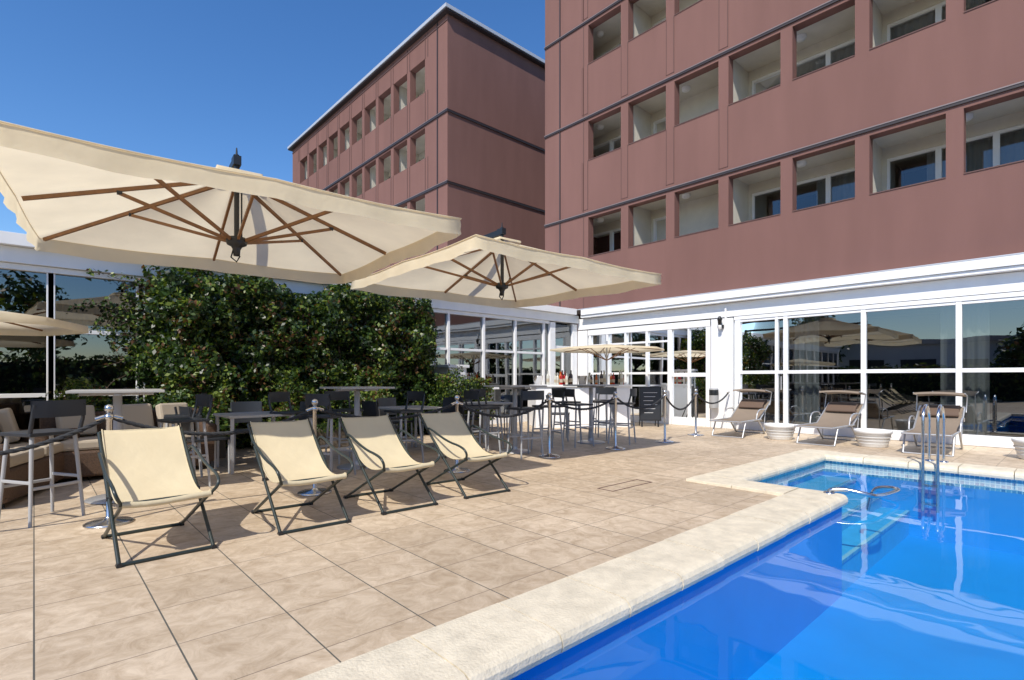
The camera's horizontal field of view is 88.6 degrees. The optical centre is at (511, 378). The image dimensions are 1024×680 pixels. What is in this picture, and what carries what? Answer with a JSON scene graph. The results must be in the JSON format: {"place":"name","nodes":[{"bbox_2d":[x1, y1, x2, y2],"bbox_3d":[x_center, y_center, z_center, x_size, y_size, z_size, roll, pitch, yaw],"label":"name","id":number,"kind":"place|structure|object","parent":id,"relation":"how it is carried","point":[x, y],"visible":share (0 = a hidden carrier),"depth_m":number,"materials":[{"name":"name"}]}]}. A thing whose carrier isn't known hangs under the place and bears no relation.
{"place":"outdoors","nodes":[
{"label":"outdoors","id":0,"kind":"place"},
{"bbox_2d":[0,0,544,233],"label":"sky","id":1,"kind":"structure","parent":0,"point":[199,82],"materials":[{"name":"blue"}]},
{"bbox_2d":[287,2,580,383],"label":"hotel wing","id":2,"kind":"structure","parent":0,"point":[441,110],"depth_m":23.43,"materials":[{"name":"brown paint"}]},
{"bbox_2d":[431,365,468,393],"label":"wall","id":3,"kind":"structure","parent":0,"point":[441,369],"depth_m":12.08,"materials":[{"name":"paint"}]},
{"bbox_2d":[0,421,1023,679],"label":"deck paving","id":4,"kind":"structure","parent":0,"point":[254,597],"depth_m":3.69,"materials":[{"name":"tile"}]},
{"bbox_2d":[0,430,28,443],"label":"wicker sofa","id":5,"kind":"object","parent":4,"relation":"on","point":[24,439],"visible":0.02,"depth_m":5.94,"materials":[{"name":"brown wicker"}]},
{"bbox_2d":[0,408,79,507],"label":"wicker sofa","id":6,"kind":"object","parent":4,"relation":"on","point":[17,467],"visible":0.59,"depth_m":5.44,"materials":[{"name":"brown wicker"}]},
{"bbox_2d":[0,399,85,527],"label":"bar stool","id":7,"kind":"object","parent":4,"relation":"on","point":[54,408],"visible":0.94,"depth_m":4.38,"materials":[{"name":"grey plastic"}]},
{"bbox_2d":[0,311,88,335],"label":"pole parasol","id":8,"kind":"object","parent":4,"relation":"on","point":[15,324],"visible":1,"depth_m":6.87,"materials":[{"name":"beige fabric"}]},
{"bbox_2d":[82,404,133,528],"bbox_3d":[-3.343,0.707,4.354,0.344,0.987,0.344,0,0,-42],"label":"rope stanchion","id":9,"kind":"object","parent":4,"relation":"on","point":[101,523],"visible":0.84,"depth_m":4.33,"materials":[{"name":"silver metal"}]},
{"bbox_2d":[0,415,105,455],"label":"barrier rope","id":10,"kind":"object","parent":9,"relation":"attached to","point":[99,420],"visible":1,"depth_m":4.13,"materials":[{"name":"grey fabric"}]},
{"bbox_2d":[112,407,312,435],"bbox_3d":[-2.708,0.416,4.933,1.733,0.237,0.040,0,0,-42],"label":"barrier rope","id":11,"kind":"object","parent":9,"relation":"attached to","point":[118,418],"visible":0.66,"depth_m":4.82,"materials":[{"name":"grey fabric"}]},
{"bbox_2d":[65,389,164,504],"bbox_3d":[-3.952,0.655,5.260,0.750,1.090,0.750,0,0,-37],"label":"bar table","id":12,"kind":"object","parent":4,"relation":"on","point":[117,394],"visible":0.51,"depth_m":5.15,"materials":[{"name":"grey metal"}]},
{"bbox_2d":[34,403,216,483],"bbox_3d":[-4.889,0.766,6.704,1.840,0.869,0.767,0,0,-42],"label":"wicker sofa","id":13,"kind":"object","parent":4,"relation":"on","point":[144,414],"visible":0.22,"depth_m":6.52,"materials":[{"name":"beige fabric"}]},
{"bbox_2d":[41,364,241,457],"bbox_3d":[-5.039,0.497,7.365,2.496,1.406,0.993,0,0,-42],"label":"planter shrub","id":14,"kind":"object","parent":4,"relation":"on","point":[220,393],"visible":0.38,"depth_m":7.58,"materials":[{"name":"green plant"}]},
{"bbox_2d":[97,425,219,568],"bbox_3d":[-2.627,0.798,3.855,0.629,0.824,1.007,0,0,-44],"label":"deck chair","id":15,"kind":"object","parent":4,"relation":"on","point":[148,467],"visible":1,"depth_m":3.94,"materials":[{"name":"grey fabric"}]},
{"bbox_2d":[157,394,212,486],"bbox_3d":[-3.630,0.691,5.830,0.426,1.021,0.471,0,0,38],"label":"bar stool","id":16,"kind":"object","parent":4,"relation":"on","point":[204,400],"visible":0.71,"depth_m":5.85,"materials":[{"name":"grey plastic"}]},
{"bbox_2d":[164,393,206,476],"bbox_3d":[-4.033,0.691,6.466,0.471,1.021,0.426,0,0,-32],"label":"bar stool","id":17,"kind":"object","parent":4,"relation":"on","point":[198,414],"visible":0.49,"depth_m":6.38,"materials":[{"name":"grey plastic"}]},
{"bbox_2d":[174,406,229,472],"bbox_3d":[-3.887,0.771,6.597,0.448,0.861,0.504,0,0,38],"label":"garden chair","id":18,"kind":"object","parent":4,"relation":"on","point":[189,412],"visible":0.5,"depth_m":6.51,"materials":[{"name":"grey plastic"}]},
{"bbox_2d":[0,120,461,296],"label":"cantilever parasol","id":19,"kind":"object","parent":4,"relation":"on","point":[65,195],"visible":0.99,"depth_m":5.32,"materials":[{"name":"beige fabric"}]},
{"bbox_2d":[230,401,262,464],"bbox_3d":[-3.838,0.771,7.638,0.448,0.861,0.504,0,0,-32],"label":"garden chair","id":20,"kind":"object","parent":4,"relation":"on","point":[251,406],"visible":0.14,"depth_m":7.80,"materials":[{"name":"grey plastic"}]},
{"bbox_2d":[213,411,294,474],"bbox_3d":[-3.491,0.835,7.100,0.800,0.730,0.800,0,0,-42],"label":"garden table","id":21,"kind":"object","parent":4,"relation":"on","point":[233,416],"visible":0.62,"depth_m":6.85,"materials":[{"name":"grey metal"}]},
{"bbox_2d":[68,265,449,448],"bbox_3d":[-3.800,-0.538,9.808,6.858,3.488,2.174,0,0,-42],"label":"climbing plant hedge","id":22,"kind":"object","parent":4,"relation":"on","point":[240,347],"visible":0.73,"depth_m":8.97,"materials":[{"name":"green plant"}]},
{"bbox_2d":[268,391,312,421],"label":"bar stool","id":23,"kind":"object","parent":4,"relation":"on","point":[278,396],"visible":0.35,"depth_m":7.13,"materials":[{"name":"grey plastic"}]},
{"bbox_2d":[247,419,353,535],"bbox_3d":[-1.870,0.798,4.557,0.629,0.824,1.007,0,0,-40],"label":"deck chair","id":24,"kind":"object","parent":4,"relation":"on","point":[287,453],"visible":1,"depth_m":4.66,"materials":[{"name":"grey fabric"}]},
{"bbox_2d":[298,401,317,419],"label":"garden chair","id":25,"kind":"object","parent":4,"relation":"on","point":[303,407],"visible":0.06,"depth_m":7.80,"materials":[{"name":"grey plastic"}]},
{"bbox_2d":[297,399,331,496],"bbox_3d":[-2.072,0.707,5.512,0.344,0.987,0.344,0,0,-42],"label":"rope stanchion","id":26,"kind":"object","parent":4,"relation":"on","point":[314,490],"visible":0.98,"depth_m":5.49,"materials":[{"name":"silver metal"}]},
{"bbox_2d":[318,402,455,419],"bbox_3d":[-1.394,0.391,6.163,1.892,0.187,0.040,0,0,-44],"label":"barrier rope","id":27,"kind":"object","parent":26,"relation":"attached to","point":[322,410],"visible":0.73,"depth_m":6.17,"materials":[{"name":"grey fabric"}]},
{"bbox_2d":[263,368,393,448],"bbox_3d":[-3.077,0.505,9.140,2.497,1.390,1.010,0,0,-42],"label":"planter shrub","id":28,"kind":"object","parent":4,"relation":"on","point":[286,386],"visible":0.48,"depth_m":8.96,"materials":[{"name":"green plant"}]},
{"bbox_2d":[305,393,355,474],"bbox_3d":[-2.242,0.691,6.469,0.426,1.021,0.471,0,0,28],"label":"bar stool","id":29,"kind":"object","parent":4,"relation":"on","point":[323,399],"visible":0.56,"depth_m":6.27,"materials":[{"name":"grey plastic"}]},
{"bbox_2d":[324,391,363,463],"bbox_3d":[-2.456,0.691,7.668,0.471,1.021,0.426,0,0,43],"label":"bar stool","id":30,"kind":"object","parent":4,"relation":"on","point":[339,395],"visible":0.57,"depth_m":7.66,"materials":[{"name":"grey plastic"}]},
{"bbox_2d":[320,386,394,469],"bbox_3d":[-2.109,0.655,7.142,0.750,1.090,0.750,0,0,-40],"label":"bar table","id":31,"kind":"object","parent":4,"relation":"on","point":[356,390],"visible":0.63,"depth_m":7.07,"materials":[{"name":"grey metal"}]},
{"bbox_2d":[360,401,399,434],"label":"garden chair","id":32,"kind":"object","parent":4,"relation":"on","point":[370,408],"visible":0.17,"depth_m":7.95,"materials":[{"name":"grey plastic"}]},
{"bbox_2d":[339,415,439,514],"bbox_3d":[-1.232,0.798,5.152,0.629,0.824,1.007,0,0,-41],"label":"deck chair","id":33,"kind":"object","parent":4,"relation":"on","point":[374,442],"visible":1,"depth_m":5.25,"materials":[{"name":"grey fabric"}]},
{"bbox_2d":[376,397,412,446],"bbox_3d":[-2.072,0.771,9.247,0.504,0.861,0.448,0,0,38],"label":"garden chair","id":34,"kind":"object","parent":4,"relation":"on","point":[383,402],"visible":0.54,"depth_m":9.31,"materials":[{"name":"grey plastic"}]},
{"bbox_2d":[384,391,424,462],"bbox_3d":[-1.516,0.691,7.415,0.426,1.021,0.471,0,0,43],"label":"bar stool","id":35,"kind":"object","parent":4,"relation":"on","point":[415,395],"visible":0.66,"depth_m":7.41,"materials":[{"name":"grey metal"}]},
{"bbox_2d":[378,405,440,446],"bbox_3d":[-1.717,0.835,8.716,0.800,0.730,0.800,0,0,-42],"label":"garden table","id":36,"kind":"object","parent":4,"relation":"on","point":[415,407],"visible":0.34,"depth_m":8.64,"materials":[{"name":"grey metal"}]},
{"bbox_2d":[421,398,454,447],"bbox_3d":[-1.250,0.771,9.142,0.504,0.861,0.448,0,0,-42],"label":"garden chair","id":37,"kind":"object","parent":4,"relation":"on","point":[447,401],"visible":0.2,"depth_m":9.30,"materials":[{"name":"grey plastic"}]},
{"bbox_2d":[444,395,469,472],"bbox_3d":[-0.716,0.707,6.815,0.344,0.987,0.344,0,0,-42],"label":"rope stanchion","id":38,"kind":"object","parent":4,"relation":"on","point":[457,469],"visible":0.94,"depth_m":6.79,"materials":[{"name":"silver metal"}]},
{"bbox_2d":[459,398,548,417],"bbox_3d":[-0.071,0.426,7.436,1.803,0.257,0.040,0,0,-44],"label":"barrier rope","id":39,"kind":"object","parent":38,"relation":"attached to","point":[499,416],"visible":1,"depth_m":7.35,"materials":[{"name":"grey fabric"}]},
{"bbox_2d":[425,364,498,434],"bbox_3d":[-1.026,0.446,11.337,1.877,1.508,1.111,0,0,-42],"label":"planter shrub","id":40,"kind":"object","parent":4,"relation":"on","point":[452,388],"visible":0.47,"depth_m":11.10,"materials":[{"name":"green plant"}]},
{"bbox_2d":[446,397,481,422],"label":"garden chair","id":41,"kind":"object","parent":4,"relation":"on","point":[461,410],"visible":0.3,"depth_m":9.62,"materials":[{"name":"grey plastic"}]},
{"bbox_2d":[418,411,512,498],"bbox_3d":[-0.541,0.798,5.768,0.629,0.824,1.007,0,0,-39],"label":"deck chair","id":42,"kind":"object","parent":4,"relation":"on","point":[452,435],"visible":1,"depth_m":5.87,"materials":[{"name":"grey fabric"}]},
{"bbox_2d":[454,395,481,426],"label":"garden chair","id":43,"kind":"object","parent":4,"relation":"on","point":[475,415],"visible":0.18,"depth_m":10.85,"materials":[{"name":"grey plastic"}]},
{"bbox_2d":[464,390,500,453],"bbox_3d":[-0.480,0.691,8.290,0.471,1.021,0.426,0,0,-37],"label":"bar stool","id":44,"kind":"object","parent":4,"relation":"on","point":[472,394],"visible":0.73,"depth_m":8.20,"materials":[{"name":"grey metal"}]},
{"bbox_2d":[469,389,503,450],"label":"bar stool","id":45,"kind":"object","parent":4,"relation":"on","point":[482,392],"visible":0.66,"depth_m":9.03,"materials":[{"name":"grey metal"}]},
{"bbox_2d":[461,401,512,442],"bbox_3d":[-0.508,0.835,10.359,0.800,0.730,0.800,0,0,-42],"label":"garden table","id":46,"kind":"object","parent":4,"relation":"on","point":[488,402],"visible":0.48,"depth_m":10.32,"materials":[{"name":"grey metal"}]},
{"bbox_2d":[350,224,660,317],"bbox_3d":[-1.065,-0.555,8.885,3.308,3.510,6.204,0,0,-39],"label":"cantilever parasol","id":47,"kind":"object","parent":4,"relation":"on","point":[496,268],"visible":0.98,"depth_m":8.16,"materials":[{"name":"beige fabric"}]},
{"bbox_2d":[491,395,520,437],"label":"garden chair","id":48,"kind":"object","parent":4,"relation":"on","point":[508,398],"visible":0.56,"depth_m":10.93,"materials":[{"name":"grey plastic"}]},
{"bbox_2d":[0,231,1023,448],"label":"glazed pavilion","id":49,"kind":"structure","parent":4,"relation":"on","point":[889,342],"depth_m":10.56,"materials":[{"name":"white paint"}]},
{"bbox_2d":[709,388,718,408],"bbox_3d":[4.911,0.475,12.752,0.255,0.490,0.220,0,0,-42],"label":"wall ashtray bin","id":50,"kind":"object","parent":49,"relation":"attached to","point":[713,394],"depth_m":12.65,"materials":[{"name":"grey plastic"}]},
{"bbox_2d":[717,316,723,329],"bbox_3d":[5.029,-1.345,12.670,0.190,0.330,0.130,0,0,-42],"label":"wall lantern","id":51,"kind":"object","parent":49,"relation":"attached to","point":[719,319],"depth_m":12.62,"materials":[{"name":"black metal"}]},
{"bbox_2d":[544,0,1023,318],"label":"hotel tower","id":52,"kind":"structure","parent":49,"relation":"on","point":[692,147],"depth_m":12.21,"materials":[{"name":"brown paint"}]},
{"bbox_2d":[593,73,779,254],"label":"window glass","id":53,"kind":"structure","parent":52,"relation":"in","point":[601,244],"depth_m":16.74,"materials":[{"name":"glass"}]},
{"bbox_2d":[593,1,1023,250],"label":"window frames","id":54,"kind":"structure","parent":52,"relation":"in","point":[937,8],"depth_m":11.44,"materials":[{"name":"white paint"}]},
{"bbox_2d":[483,385,546,453],"bbox_3d":[0.049,0.655,8.634,0.750,1.090,0.750,0,0,-37],"label":"bar table","id":55,"kind":"object","parent":4,"relation":"on","point":[515,449],"visible":0.82,"depth_m":8.59,"materials":[{"name":"grey metal"}]},
{"bbox_2d":[507,390,543,458],"bbox_3d":[0.213,0.691,8.077,0.426,1.021,0.471,0,0,-32],"label":"bar stool","id":56,"kind":"object","parent":4,"relation":"on","point":[532,395],"visible":0.98,"depth_m":7.98,"materials":[{"name":"grey plastic"}]},
{"bbox_2d":[531,389,564,452],"bbox_3d":[0.608,0.691,8.794,0.471,1.021,0.426,0,0,-22],"label":"bar stool","id":57,"kind":"object","parent":4,"relation":"on","point":[558,393],"visible":0.85,"depth_m":8.75,"materials":[{"name":"grey plastic"}]},
{"bbox_2d":[538,393,560,458],"bbox_3d":[0.574,0.707,8.057,0.344,0.987,0.344,0,0,-42],"label":"rope stanchion","id":58,"kind":"object","parent":4,"relation":"on","point":[549,455],"visible":1,"depth_m":8.04,"materials":[{"name":"silver metal"}]},
{"bbox_2d":[552,396,614,409],"bbox_3d":[1.173,0.406,8.521,1.527,0.218,0.040,0,0,-38],"label":"barrier rope","id":59,"kind":"object","parent":58,"relation":"attached to","point":[589,408],"visible":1,"depth_m":8.51,"materials":[{"name":"grey fabric"}]},
{"bbox_2d":[552,388,581,440],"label":"bar stool","id":60,"kind":"object","parent":4,"relation":"on","point":[566,423],"visible":0.52,"depth_m":10.31,"materials":[{"name":"grey plastic"}]},
{"bbox_2d":[563,389,593,447],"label":"bar stool","id":61,"kind":"object","parent":4,"relation":"on","point":[569,392],"visible":0.84,"depth_m":9.29,"materials":[{"name":"grey plastic"}]},
{"bbox_2d":[528,384,632,427],"bbox_3d":[1.677,0.675,13.451,2.480,1.050,1.250,0,0,-9],"label":"bar counter","id":62,"kind":"object","parent":4,"relation":"on","point":[582,394],"visible":0.57,"depth_m":12.87,"materials":[{"name":"white paint"}]},
{"bbox_2d":[534,376,542,384],"bbox_3d":[0.651,0.037,13.015,0.250,0.225,0.250,0,0,-42],"label":"ice bucket","id":63,"kind":"object","parent":62,"relation":"on","point":[538,380],"visible":1,"depth_m":12.93,"materials":[{"name":"silver metal"}]},
{"bbox_2d":[546,371,549,384],"bbox_3d":[0.902,-0.021,13.204,0.084,0.342,0.082,0,0,-42],"label":"bottle","id":64,"kind":"object","parent":62,"relation":"on","point":[547,379],"visible":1,"depth_m":13.17,"materials":[{"name":"grey glass"}]},
{"bbox_2d":[560,372,562,384],"bbox_3d":[1.216,-0.002,12.925,0.075,0.305,0.073,0,0,-42],"label":"bottle","id":65,"kind":"object","parent":62,"relation":"on","point":[561,379],"visible":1,"depth_m":12.90,"materials":[{"name":"red glass"}]},
{"bbox_2d":[565,373,567,384],"bbox_3d":[1.348,0.005,12.957,0.071,0.290,0.070,0,0,-42],"label":"bottle","id":66,"kind":"object","parent":62,"relation":"on","point":[566,379],"visible":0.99,"depth_m":12.93,"materials":[{"name":"grey"}]},
{"bbox_2d":[569,370,572,383],"bbox_3d":[1.474,-0.030,13.115,0.088,0.360,0.086,0,0,-42],"label":"bottle","id":67,"kind":"object","parent":62,"relation":"on","point":[570,378],"visible":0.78,"depth_m":13.09,"materials":[{"name":"brown glass"}]},
{"bbox_2d":[578,376,586,383],"bbox_3d":[1.768,0.037,13.187,0.250,0.225,0.250,0,0,-42],"label":"ice bucket","id":68,"kind":"object","parent":62,"relation":"on","point":[582,379],"visible":0.76,"depth_m":13.10,"materials":[{"name":"silver metal"}]},
{"bbox_2d":[600,371,602,383],"bbox_3d":[2.229,-0.025,13.081,0.086,0.350,0.084,0,0,-42],"label":"bottle","id":69,"kind":"object","parent":62,"relation":"on","point":[601,378],"visible":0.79,"depth_m":13.04,"materials":[{"name":"brown glass"}]},
{"bbox_2d":[603,370,605,383],"bbox_3d":[2.321,-0.032,13.249,0.089,0.363,0.087,0,0,-42],"label":"bottle","id":70,"kind":"object","parent":62,"relation":"on","point":[604,378],"visible":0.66,"depth_m":13.22,"materials":[{"name":"grey"}]},
{"bbox_2d":[620,370,622,384],"bbox_3d":[2.743,-0.029,13.137,0.088,0.358,0.086,0,0,-42],"label":"bottle","id":71,"kind":"object","parent":62,"relation":"on","point":[621,378],"visible":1,"depth_m":13.10,"materials":[{"name":"grey"}]},
{"bbox_2d":[563,384,618,443],"bbox_3d":[1.487,0.655,9.876,0.750,1.090,0.750,0,0,43],"label":"bar table","id":72,"kind":"object","parent":4,"relation":"on","point":[590,387],"visible":0.92,"depth_m":9.84,"materials":[{"name":"grey metal"}]},
{"bbox_2d":[588,388,616,440],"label":"bar stool","id":73,"kind":"object","parent":4,"relation":"on","point":[608,391],"visible":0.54,"depth_m":10.54,"materials":[{"name":"grey plastic"}]},
{"bbox_2d":[593,387,613,436],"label":"bar stool","id":74,"kind":"object","parent":4,"relation":"on","point":[596,399],"visible":0.53,"depth_m":11.20,"materials":[{"name":"grey plastic"}]},
{"bbox_2d":[550,341,663,427],"bbox_3d":[2.338,0.135,12.951,2.600,2.130,2.600,0,0,25],"label":"pole parasol","id":75,"kind":"object","parent":4,"relation":"on","point":[607,348],"visible":0.91,"depth_m":12.95,"materials":[{"name":"beige fabric"}]},
{"bbox_2d":[605,391,625,449],"bbox_3d":[1.771,0.707,8.985,0.344,0.987,0.344,0,0,-42],"label":"rope stanchion","id":76,"kind":"object","parent":4,"relation":"on","point":[615,447],"visible":1,"depth_m":8.96,"materials":[{"name":"silver metal"}]},
{"bbox_2d":[617,394,664,408],"bbox_3d":[2.336,0.426,9.472,1.504,0.257,0.040,0,0,-41],"label":"barrier rope","id":77,"kind":"object","parent":76,"relation":"attached to","point":[656,402],"visible":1,"depth_m":9.45,"materials":[{"name":"grey fabric"}]},
{"bbox_2d":[608,388,636,444],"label":"bar stool","id":78,"kind":"object","parent":4,"relation":"on","point":[633,392],"visible":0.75,"depth_m":9.68,"materials":[{"name":"grey plastic"}]},
{"bbox_2d":[598,479,650,490],"bbox_3d":[1.280,1.198,5.908,0.750,0.003,0.212,0,0,-42],"label":"drain cover","id":79,"kind":"object","parent":4,"relation":"on","point":[624,482],"visible":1,"depth_m":5.88,"materials":[{"name":"metal"}]},
{"bbox_2d":[639,387,660,426],"bbox_3d":[3.449,0.702,13.243,0.540,1.004,0.386,0,0,3],"label":"menu board","id":80,"kind":"object","parent":4,"relation":"on","point":[648,396],"visible":0.97,"depth_m":13.05,"materials":[{"name":"black metal"}]},
{"bbox_2d":[656,390,673,442],"bbox_3d":[2.900,0.707,9.959,0.344,0.987,0.344,0,0,-42],"label":"rope stanchion","id":81,"kind":"object","parent":4,"relation":"on","point":[664,440],"visible":1,"depth_m":9.94,"materials":[{"name":"silver metal"}]},
{"bbox_2d":[666,393,695,409],"bbox_3d":[3.398,0.466,10.541,0.040,0.336,1.547,0,0,41],"label":"barrier rope","id":82,"kind":"object","parent":81,"relation":"attached to","point":[672,405],"visible":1,"depth_m":10.49,"materials":[{"name":"grey fabric"}]},
{"bbox_2d":[687,389,703,435],"bbox_3d":[3.895,0.707,11.123,0.344,0.987,0.344,0,0,-42],"label":"rope stanchion","id":83,"kind":"object","parent":4,"relation":"on","point":[695,433],"visible":1,"depth_m":11.10,"materials":[{"name":"silver metal"}]},
{"bbox_2d":[697,391,729,403],"bbox_3d":[4.541,0.436,11.833,0.040,0.278,1.931,0,0,42],"label":"barrier rope","id":84,"kind":"object","parent":83,"relation":"attached to","point":[728,392],"visible":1,"depth_m":11.83,"materials":[{"name":"grey fabric"}]},
{"bbox_2d":[709,389,771,437],"bbox_3d":[4.935,0.714,11.291,0.714,0.977,1.734,0,0,45],"label":"sun lounger","id":85,"kind":"object","parent":4,"relation":"on","point":[747,410],"visible":1,"depth_m":11.56,"materials":[{"name":"grey fabric"}]},
{"bbox_2d":[764,423,795,439],"bbox_3d":[5.321,1.050,10.419,0.580,0.300,0.580,0,0,-42],"label":"flower pot","id":86,"kind":"object","parent":4,"relation":"on","point":[779,431],"visible":0.99,"depth_m":10.22,"materials":[{"name":"white ceramic"}]},
{"bbox_2d":[794,390,865,446],"bbox_3d":[6.044,0.714,9.956,1.734,0.977,0.714,0,0,-40],"label":"sun lounger","id":87,"kind":"object","parent":4,"relation":"on","point":[836,415],"visible":0.98,"depth_m":10.19,"materials":[{"name":"grey fabric"}]},
{"bbox_2d":[853,428,892,447],"bbox_3d":[6.371,1.050,9.266,0.580,0.300,0.580,0,0,-42],"label":"flower pot","id":88,"kind":"object","parent":4,"relation":"on","point":[872,438],"visible":1,"depth_m":9.08,"materials":[{"name":"white ceramic"}]},
{"bbox_2d":[901,392,967,456],"bbox_3d":[7.065,0.714,8.775,1.734,0.977,0.714,0,0,-44],"label":"sun lounger","id":89,"kind":"object","parent":4,"relation":"on","point":[954,418],"visible":0.94,"depth_m":9.02,"materials":[{"name":"grey fabric"}]},
{"bbox_2d":[1011,437,1023,459],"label":"flower pot","id":90,"kind":"object","parent":4,"relation":"on","point":[1018,443],"visible":1,"depth_m":7.82,"materials":[{"name":"white ceramic"}]},
{"bbox_2d":[546,395,569,434],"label":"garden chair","id":91,"kind":"object","parent":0,"point":[557,413],"visible":0.35,"depth_m":11.17,"materials":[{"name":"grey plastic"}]},
{"bbox_2d":[510,460,1023,679],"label":"pool basin","id":92,"kind":"object","parent":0,"point":[901,585],"visible":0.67,"depth_m":4.60,"materials":[{"name":"tile"}]},
{"label":"ground","id":93,"kind":"structure","parent":0,"visible":0},
{"bbox_2d":[296,449,1023,679],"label":"pool coping","id":94,"kind":"object","parent":93,"relation":"on","point":[511,638],"visible":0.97,"depth_m":2.91,"materials":[{"name":"beige stone"}]},
{"bbox_2d":[823,485,899,509],"bbox_3d":[3.745,1.301,5.533,1.138,0.406,0.424,0,0,-36],"label":"pool handrail","id":95,"kind":"object","parent":94,"relation":"on","point":[871,495],"visible":1,"depth_m":5.33,"materials":[{"name":"silver metal"}]},
{"bbox_2d":[921,404,948,512],"bbox_3d":[5.826,1.075,7.255,0.525,1.449,0.270,0,0,-42],"label":"pool ladder","id":96,"kind":"object","parent":94,"relation":"on","point":[938,460],"visible":0.94,"depth_m":7.15,"materials":[{"name":"silver metal"}]}
]}

